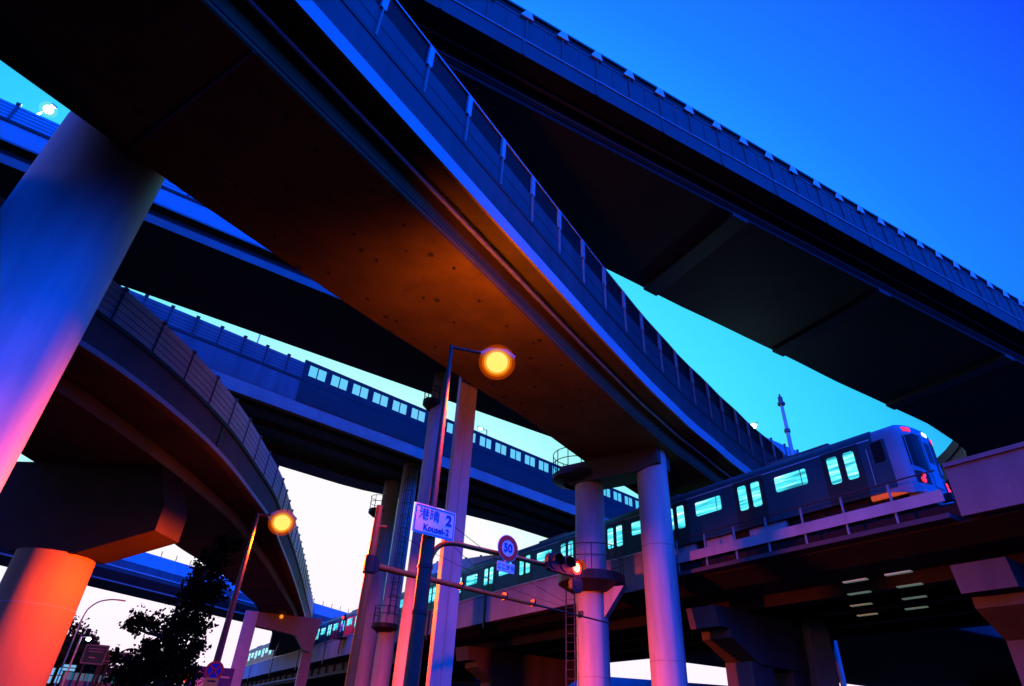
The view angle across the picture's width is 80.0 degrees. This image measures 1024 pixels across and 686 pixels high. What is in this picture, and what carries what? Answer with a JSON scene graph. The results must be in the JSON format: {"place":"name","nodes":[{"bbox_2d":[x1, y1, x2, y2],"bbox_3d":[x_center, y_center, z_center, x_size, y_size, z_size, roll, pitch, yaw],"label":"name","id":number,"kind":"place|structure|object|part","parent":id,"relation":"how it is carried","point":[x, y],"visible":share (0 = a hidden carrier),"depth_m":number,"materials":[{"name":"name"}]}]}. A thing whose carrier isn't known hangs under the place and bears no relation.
{"place":"outdoors","nodes":[
{"label":"outdoors","id":0,"kind":"place"},
{"bbox_2d":[47,667,56,683],"bbox_3d":[-30.609,23.414,39.214,0.580,4.640,0.197,17,-36,-20],"label":"lit board","id":1,"kind":"object","parent":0,"point":[51,675],"visible":0.48,"depth_m":40.22,"materials":[{"name":"teal"}]},
{"bbox_2d":[53,667,63,684],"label":"window","id":2,"kind":"structure","parent":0,"point":[60,677],"depth_m":40.39,"materials":[{"name":"teal"}]},
{"bbox_2d":[62,664,77,674],"bbox_3d":[-29.245,23.213,38.977,0.830,4.840,0.196,17,-36,-19],"label":"lit board","id":3,"kind":"object","parent":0,"point":[73,667],"visible":0.55,"depth_m":40.14,"materials":[{"name":"teal"}]},
{"bbox_2d":[59,672,114,685],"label":"noise wall","id":4,"kind":"structure","parent":0,"point":[71,678],"depth_m":44.66,"materials":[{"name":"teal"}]},
{"bbox_2d":[0,462,186,685],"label":"round pier","id":5,"kind":"structure","parent":0,"point":[66,528],"depth_m":24.79,"materials":[{"name":"beige concrete"}]},
{"bbox_2d":[0,196,314,655],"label":"ramp viaduct","id":6,"kind":"object","parent":5,"relation":"on","point":[139,382],"visible":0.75,"depth_m":25.26,"materials":[{"name":"concrete"}]},
{"bbox_2d":[0,545,348,622],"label":"highway viaduct","id":7,"kind":"object","parent":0,"point":[150,577],"visible":0.18,"depth_m":72.33,"materials":[{"name":"paint"}]},
{"bbox_2d":[184,666,234,685],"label":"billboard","id":8,"kind":"object","parent":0,"point":[225,678],"visible":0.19,"depth_m":48.38,"materials":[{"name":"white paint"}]},
{"bbox_2d":[354,480,400,685],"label":"round pier","id":9,"kind":"structure","parent":0,"point":[391,490],"depth_m":52.29,"materials":[{"name":"concrete"}]},
{"bbox_2d":[368,494,385,517],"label":"service platform","id":10,"kind":"structure","parent":9,"relation":"attached to","point":[372,511],"depth_m":56.00,"materials":[{"name":"black paint"}]},
{"bbox_2d":[0,0,1023,685],"label":"sky","id":11,"kind":"structure","parent":0,"point":[910,111],"materials":[{"name":"blue"}]},
{"bbox_2d":[397,0,1023,501],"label":"highway viaduct","id":12,"kind":"object","parent":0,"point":[651,188],"visible":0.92,"depth_m":35.16,"materials":[{"name":"paint"}]},
{"label":"ground","id":13,"kind":"structure","parent":0,"visible":0},
{"bbox_2d":[46,612,102,685],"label":"tree","id":14,"kind":"object","parent":13,"relation":"on","point":[63,652],"visible":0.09,"depth_m":46.87,"materials":[{"name":"green plant"}]},
{"bbox_2d":[46,632,114,685],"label":"tree","id":15,"kind":"object","parent":13,"relation":"on","point":[96,641],"visible":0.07,"depth_m":49.54,"materials":[{"name":"green plant"}]},
{"bbox_2d":[54,599,125,685],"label":"street lamp","id":16,"kind":"object","parent":13,"relation":"on","point":[76,633],"visible":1,"depth_m":39.64,"materials":[{"name":"metal"}]},
{"bbox_2d":[74,644,109,685],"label":"guide sign","id":17,"kind":"object","parent":13,"relation":"on","point":[94,654],"visible":1,"depth_m":43.36,"materials":[{"name":"grey metal"}]},
{"bbox_2d":[99,651,132,685],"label":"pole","id":18,"kind":"object","parent":13,"relation":"on","point":[108,656],"visible":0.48,"depth_m":43.78,"materials":[{"name":"grey metal"}]},
{"bbox_2d":[93,662,173,685],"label":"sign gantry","id":19,"kind":"object","parent":13,"relation":"on","point":[101,668],"visible":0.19,"depth_m":43.94,"materials":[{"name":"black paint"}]},
{"bbox_2d":[213,511,296,661],"bbox_3d":[-9.591,10.501,22.026,1.594,9.133,1.058,3,-34,0],"label":"street lamp","id":20,"kind":"object","parent":13,"relation":"on","point":[282,521],"visible":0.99,"depth_m":23.02,"materials":[{"name":"grey metal"}]},
{"bbox_2d":[203,677,218,685],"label":"plate sign","id":21,"kind":"object","parent":20,"relation":"attached to","point":[210,681],"visible":1,"depth_m":20.76,"materials":[{"name":"white metal"}]},
{"bbox_2d":[205,661,223,677],"bbox_3d":[-10.216,11.243,20.959,0.600,0.600,0.024,16,-35,-18],"label":"no stopping sign","id":22,"kind":"object","parent":20,"relation":"attached to","point":[214,669],"visible":1,"depth_m":20.96,"materials":[{"name":"blue metal"}]},
{"bbox_2d":[231,610,321,685],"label":"portal pier","id":23,"kind":"structure","parent":13,"relation":"on","point":[303,631],"depth_m":56.04,"materials":[{"name":"purple"}]},
{"bbox_2d":[370,462,418,685],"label":"round pier","id":24,"kind":"structure","parent":13,"relation":"on","point":[383,659],"depth_m":47.92,"materials":[{"name":"concrete"}]},
{"bbox_2d":[120,285,638,537],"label":"highway viaduct","id":25,"kind":"object","parent":24,"relation":"on","point":[313,419],"visible":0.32,"depth_m":51.51,"materials":[{"name":"concrete"}]},
{"bbox_2d":[308,365,326,381],"bbox_3d":[-15.329,2.425,48.167,1.450,0.998,0.020,28,-41,-33],"label":"window","id":26,"kind":"structure","parent":25,"relation":"in","point":[313,371],"depth_m":48.17,"materials":[{"name":"blue"}]},
{"bbox_2d":[330,374,347,390],"bbox_3d":[-13.904,3.199,49.213,1.450,0.998,0.020,28,-41,-33],"label":"window","id":27,"kind":"structure","parent":25,"relation":"in","point":[335,380],"depth_m":49.22,"materials":[{"name":"blue"}]},
{"bbox_2d":[352,383,368,398],"bbox_3d":[-12.478,3.972,50.259,1.450,0.998,0.020,28,-41,-33],"label":"window","id":28,"kind":"structure","parent":25,"relation":"in","point":[356,388],"depth_m":50.26,"materials":[{"name":"blue"}]},
{"bbox_2d":[372,391,388,406],"bbox_3d":[-11.052,4.746,51.305,1.450,0.998,0.020,28,-41,-33],"label":"window","id":29,"kind":"structure","parent":25,"relation":"in","point":[376,398],"depth_m":51.30,"materials":[{"name":"blue"}]},
{"bbox_2d":[392,400,407,414],"bbox_3d":[-9.627,5.519,52.351,1.450,0.998,0.020,28,-41,-33],"label":"window","id":30,"kind":"structure","parent":25,"relation":"in","point":[396,404],"depth_m":52.36,"materials":[{"name":"blue"}]},
{"bbox_2d":[411,407,425,421],"bbox_3d":[-8.201,6.292,53.397,1.450,0.998,0.020,28,-41,-33],"label":"window","id":31,"kind":"structure","parent":25,"relation":"in","point":[414,414],"depth_m":53.41,"materials":[{"name":"blue"}]},
{"bbox_2d":[447,422,452,433],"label":"window","id":32,"kind":"structure","parent":25,"relation":"in","point":[449,426],"depth_m":55.29,"materials":[{"name":"blue glass"}]},
{"bbox_2d":[480,435,491,448],"bbox_3d":[-2.499,9.386,57.582,1.450,0.998,0.020,28,-41,-33],"label":"window","id":33,"kind":"structure","parent":25,"relation":"in","point":[482,439],"depth_m":57.59,"materials":[{"name":"blue"}]},
{"bbox_2d":[495,442,506,454],"bbox_3d":[-1.073,10.160,58.628,1.450,0.998,0.020,28,-41,-33],"label":"window","id":34,"kind":"structure","parent":25,"relation":"in","point":[498,448],"depth_m":58.64,"materials":[{"name":"blue"}]},
{"bbox_2d":[510,448,520,460],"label":"window","id":35,"kind":"structure","parent":25,"relation":"in","point":[518,454],"depth_m":59.69,"materials":[{"name":"blue"}]},
{"bbox_2d":[525,454,534,466],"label":"window","id":36,"kind":"structure","parent":25,"relation":"in","point":[529,460],"depth_m":60.74,"materials":[{"name":"blue"}]},
{"bbox_2d":[539,460,548,472],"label":"window","id":37,"kind":"structure","parent":25,"relation":"in","point":[546,466],"depth_m":61.80,"materials":[{"name":"blue"}]},
{"bbox_2d":[604,489,610,497],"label":"window","id":38,"kind":"structure","parent":25,"relation":"in","point":[608,490],"depth_m":67.11,"materials":[{"name":"blue"}]},
{"bbox_2d":[614,491,621,501],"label":"window","id":39,"kind":"structure","parent":25,"relation":"in","point":[615,493],"depth_m":68.06,"materials":[{"name":"blue"}]},
{"bbox_2d":[625,496,632,506],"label":"window","id":40,"kind":"structure","parent":25,"relation":"in","point":[630,503],"depth_m":69.12,"materials":[{"name":"blue glass"}]},
{"bbox_2d":[371,605,399,632],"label":"service platform","id":41,"kind":"structure","parent":24,"relation":"attached to","point":[377,626],"depth_m":45.98,"materials":[{"name":"black paint"}]},
{"bbox_2d":[388,464,416,614],"bbox_3d":[-8.903,15.535,49.461,0.876,11.900,0.620,3,-34,0],"label":"caged ladder","id":42,"kind":"object","parent":41,"relation":"attached to","point":[402,532],"visible":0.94,"depth_m":49.56,"materials":[{"name":"metal"}]},
{"bbox_2d":[371,671,426,685],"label":"rail pier","id":43,"kind":"structure","parent":13,"relation":"on","point":[422,681],"depth_m":67.98,"materials":[{"name":"concrete"}]},
{"bbox_2d":[392,372,445,685],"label":"round pier","id":44,"kind":"structure","parent":13,"relation":"on","point":[426,474],"depth_m":35.62,"materials":[{"name":"concrete"}]},
{"bbox_2d":[0,98,799,456],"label":"highway viaduct","id":45,"kind":"object","parent":44,"relation":"on","point":[188,252],"visible":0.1,"depth_m":34.80,"materials":[{"name":"concrete"}]},
{"bbox_2d":[37,103,56,114],"bbox_3d":[-23.495,-10.752,30.017,1.119,3.075,0.800,3,-34,0],"label":"road lamp","id":46,"kind":"object","parent":45,"relation":"on","point":[49,108],"visible":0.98,"depth_m":30.60,"materials":[{"name":"metal"}]},
{"bbox_2d":[422,385,440,410],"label":"service platform","id":47,"kind":"structure","parent":44,"relation":"attached to","point":[428,402],"depth_m":40.27,"materials":[{"name":"black paint"}]},
{"bbox_2d":[425,377,477,685],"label":"rectangular pier","id":48,"kind":"structure","parent":13,"relation":"on","point":[441,651],"depth_m":24.62,"materials":[{"name":"concrete"}]},
{"bbox_2d":[344,505,610,685],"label":"signal pole","id":49,"kind":"object","parent":13,"relation":"on","point":[372,565],"visible":1,"depth_m":18.93,"materials":[{"name":"metal"}]},
{"bbox_2d":[388,528,577,610],"bbox_3d":[-0.692,8.252,21.882,9.302,1.165,0.014,28,-41,-33],"label":"wire","id":50,"kind":"object","parent":49,"relation":"attached to","point":[480,575],"visible":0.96,"depth_m":21.48,"materials":[{"name":"black paint"}]},
{"bbox_2d":[455,527,574,606],"bbox_3d":[0.409,7.426,19.569,0.014,0.241,11.781,-11,-36,20],"label":"wire","id":51,"kind":"object","parent":49,"relation":"attached to","point":[514,571],"visible":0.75,"depth_m":19.16,"materials":[{"name":"black paint"}]},
{"bbox_2d":[456,646,576,685],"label":"rail pier","id":52,"kind":"structure","parent":13,"relation":"on","point":[488,667],"depth_m":48.11,"materials":[{"name":"concrete"}]},
{"bbox_2d":[240,441,1023,685],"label":"rail viaduct","id":53,"kind":"object","parent":52,"relation":"on","point":[893,575],"visible":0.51,"depth_m":29.06,"materials":[{"name":"concrete"}]},
{"bbox_2d":[246,643,274,665],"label":"train car","id":54,"kind":"object","parent":53,"relation":"on","point":[259,653],"visible":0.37,"depth_m":99.02,"materials":[{"name":"silver metal"}]},
{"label":"door","id":55,"kind":"part","parent":54,"relation":"part of","materials":[{"name":"black paint"}]},
{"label":"door","id":56,"kind":"part","parent":54,"relation":"part of","materials":[{"name":"black paint"}]},
{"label":"door","id":57,"kind":"part","parent":54,"relation":"part of","materials":[{"name":"black paint"}]},
{"bbox_2d":[314,609,357,644],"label":"train car","id":58,"kind":"object","parent":53,"relation":"on","point":[326,630],"visible":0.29,"depth_m":72.21,"materials":[{"name":"silver metal"}]},
{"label":"door","id":59,"kind":"part","parent":58,"relation":"part of","materials":[{"name":"black"}]},
{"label":"door","id":60,"kind":"part","parent":58,"relation":"part of","materials":[{"name":"black"}]},
{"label":"door","id":61,"kind":"part","parent":58,"relation":"part of","materials":[{"name":"black"}]},
{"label":"window","id":62,"kind":"part","parent":58,"relation":"part of","materials":[{"name":"black"}]},
{"bbox_2d":[333,613,346,653],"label":"railway signal","id":63,"kind":"object","parent":53,"relation":"on","point":[340,638],"visible":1,"depth_m":65.72,"materials":[{"name":"black paint"}]},
{"bbox_2d":[381,582,436,618],"bbox_3d":[-9.476,25.838,58.599,2.880,3.864,18.750,21,-37,-25],"label":"train car","id":64,"kind":"object","parent":53,"relation":"on","point":[432,593],"visible":0.1,"depth_m":53.29,"materials":[{"name":"silver metal"}]},
{"bbox_3d":[-6.969,22.157,52.982,0.028,2.340,1.720,21,-37,-25],"label":"door","id":65,"kind":"part","parent":64,"relation":"part of","materials":[{"name":"black paint"}]},
{"bbox_2d":[459,531,575,600],"bbox_3d":[0.795,17.474,45.114,2.880,3.864,18.750,22,-38,-26],"label":"train car","id":66,"kind":"object","parent":53,"relation":"on","point":[540,550],"visible":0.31,"depth_m":43.61,"materials":[{"name":"silver metal"}]},
{"bbox_3d":[-4.475,20.101,49.670,0.028,2.340,1.720,22,-38,-26],"label":"door","id":67,"kind":"part","parent":66,"relation":"part of","materials":[{"name":"black"}]},
{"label":"window","id":68,"kind":"part","parent":66,"relation":"part of","materials":[{"name":"black"}]},
{"bbox_3d":[-1.789,18.028,46.316,0.028,2.340,1.720,22,-38,-26],"label":"door","id":69,"kind":"part","parent":66,"relation":"part of","materials":[{"name":"black"}]},
{"bbox_3d":[0.888,15.946,42.948,0.028,2.340,1.720,22,-38,-26],"label":"door","id":70,"kind":"part","parent":66,"relation":"part of","materials":[{"name":"black"}]},
{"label":"window","id":71,"kind":"part","parent":66,"relation":"part of","materials":[{"name":"teal"}]},
{"bbox_3d":[3.572,13.875,39.598,0.028,2.340,1.720,22,-38,-26],"label":"door","id":72,"kind":"part","parent":66,"relation":"part of","materials":[{"name":"black"}]},
{"bbox_2d":[605,425,955,565],"bbox_3d":[11.736,9.086,31.534,2.890,3.864,19.650,23,-38,-27],"label":"train car","id":73,"kind":"object","parent":53,"relation":"on","point":[863,461],"visible":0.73,"depth_m":27.81,"materials":[{"name":"silver metal"}]},
{"bbox_3d":[6.148,11.872,36.357,0.028,2.340,1.720,23,-38,-27],"label":"door","id":74,"kind":"part","parent":73,"relation":"part of","materials":[{"name":"black"}]},
{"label":"window","id":75,"kind":"part","parent":73,"relation":"part of","materials":[{"name":"teal"}]},
{"bbox_3d":[8.876,9.810,33.017,0.028,2.340,1.720,23,-38,-27],"label":"door","id":76,"kind":"part","parent":73,"relation":"part of","materials":[{"name":"black"}]},
{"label":"window","id":77,"kind":"part","parent":73,"relation":"part of","materials":[{"name":"teal"}]},
{"bbox_3d":[11.605,7.749,29.677,0.028,2.340,1.720,23,-38,-27],"label":"door","id":78,"kind":"part","parent":73,"relation":"part of","materials":[{"name":"black"}]},
{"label":"window","id":79,"kind":"part","parent":73,"relation":"part of","materials":[{"name":"teal"}]},
{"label":"door","id":80,"kind":"part","parent":73,"relation":"part of","materials":[{"name":"black"}]},
{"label":"cab door","id":81,"kind":"part","parent":73,"relation":"part of","materials":[{"name":"silver metal"}]},
{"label":"door window","id":82,"kind":"part","parent":73,"relation":"part of","materials":[{"name":"blue glass"}]},
{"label":"front door","id":83,"kind":"part","parent":73,"relation":"part of","materials":[{"name":"blue metal"}]},
{"bbox_2d":[451,677,726,685],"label":"highway viaduct","id":84,"kind":"object","parent":13,"relation":"on","point":[475,681],"visible":0.17,"depth_m":77.53,"materials":[{"name":"paint"}]},
{"bbox_2d":[559,446,669,685],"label":"round pier","id":85,"kind":"structure","parent":13,"relation":"on","point":[593,647],"depth_m":32.59,"materials":[{"name":"concrete"}]},
{"bbox_2d":[0,0,786,495],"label":"highway viaduct","id":86,"kind":"object","parent":85,"relation":"on","point":[360,156],"visible":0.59,"depth_m":19.71,"materials":[{"name":"concrete"}]},
{"bbox_2d":[431,555,499,577],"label":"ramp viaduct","id":87,"kind":"object","parent":86,"relation":"attached to","point":[467,562],"visible":0.09,"depth_m":63.92,"materials":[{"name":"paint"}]},
{"bbox_2d":[552,447,589,489],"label":"service platform","id":88,"kind":"structure","parent":85,"relation":"attached to","point":[561,478],"depth_m":34.69,"materials":[{"name":"black paint"}]},
{"bbox_2d":[558,542,624,594],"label":"service platform","id":89,"kind":"structure","parent":85,"relation":"attached to","point":[603,580],"depth_m":31.01,"materials":[{"name":"black paint"}]},
{"bbox_2d":[565,588,575,685],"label":"ladder","id":90,"kind":"object","parent":89,"relation":"attached to","point":[574,633],"visible":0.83,"depth_m":30.45,"materials":[{"name":"metal"}]},
{"bbox_2d":[637,449,687,685],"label":"round pier","id":91,"kind":"structure","parent":13,"relation":"on","point":[666,642],"depth_m":29.48,"materials":[{"name":"concrete"}]},
{"bbox_2d":[686,604,834,685],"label":"rail pier","id":92,"kind":"structure","parent":13,"relation":"on","point":[750,649],"depth_m":30.79,"materials":[{"name":"concrete"}]},
{"bbox_2d":[777,394,846,685],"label":"antenna mast","id":93,"kind":"object","parent":13,"relation":"on","point":[837,657],"visible":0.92,"depth_m":54.10,"materials":[{"name":"metal"}]},
{"bbox_2d":[685,626,1021,685],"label":"highway viaduct","id":94,"kind":"object","parent":13,"relation":"on","point":[977,656],"visible":0.25,"depth_m":64.60,"materials":[{"name":"paint"}]},
{"label":"road","id":95,"kind":"structure","parent":0,"visible":0},
{"bbox_2d":[403,345,544,685],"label":"street lamp","id":96,"kind":"object","parent":95,"relation":"on","point":[496,361],"visible":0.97,"depth_m":14.57,"materials":[{"name":"grey metal"}]},
{"bbox_2d":[412,502,455,541],"bbox_3d":[-1.901,4.343,14.775,1.180,0.700,0.145,26,-40,-31],"label":"place sign","id":97,"kind":"object","parent":96,"relation":"attached to","point":[428,520],"visible":1,"depth_m":14.71,"materials":[{"name":"metal"}]},
{"bbox_2d":[498,535,517,561],"bbox_3d":[-0.141,5.341,15.860,0.670,0.670,0.135,26,-40,-31],"label":"speed sign","id":98,"kind":"object","parent":96,"relation":"attached to","point":[507,548],"visible":1,"depth_m":15.81,"materials":[{"name":"red metal"}]},
{"bbox_2d":[497,560,513,573],"bbox_3d":[-0.173,5.640,15.604,0.560,0.432,0.072,26,-40,-31],"label":"plate sign","id":99,"kind":"object","parent":98,"relation":"hanging from","point":[504,566],"visible":1,"depth_m":15.53,"materials":[{"name":"metal"}]},
{"bbox_2d":[544,553,586,592],"bbox_3d":[1.445,6.258,16.637,1.300,0.860,0.455,26,-40,-31],"label":"traffic signal","id":100,"kind":"object","parent":96,"relation":"attached to","point":[570,566],"visible":1,"depth_m":16.66,"materials":[{"name":"black paint"}]},
{"bbox_2d":[792,617,839,685],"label":"rectangular pier","id":101,"kind":"structure","parent":95,"relation":"on","point":[821,662],"depth_m":32.36,"materials":[{"name":"grey concrete"}]},
{"bbox_2d":[950,557,1023,685],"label":"rail pier","id":102,"kind":"structure","parent":95,"relation":"on","point":[993,588],"depth_m":21.80,"materials":[{"name":"concrete"}]},
{"label":"road","id":103,"kind":"structure","parent":0,"visible":0},
{"bbox_2d":[61,636,90,685],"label":"street lamp","id":104,"kind":"object","parent":103,"relation":"on","point":[88,638],"visible":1,"depth_m":37.59,"materials":[{"name":"metal"}]},
{"bbox_2d":[0,111,165,491],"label":"round pier","id":105,"kind":"structure","parent":103,"relation":"on","point":[76,206],"depth_m":15.80,"materials":[{"name":"paint"}]},
{"bbox_2d":[95,533,247,685],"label":"street tree","id":106,"kind":"object","parent":103,"relation":"on","point":[169,662],"visible":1,"depth_m":17.71,"materials":[{"name":"green plant"}]}
]}

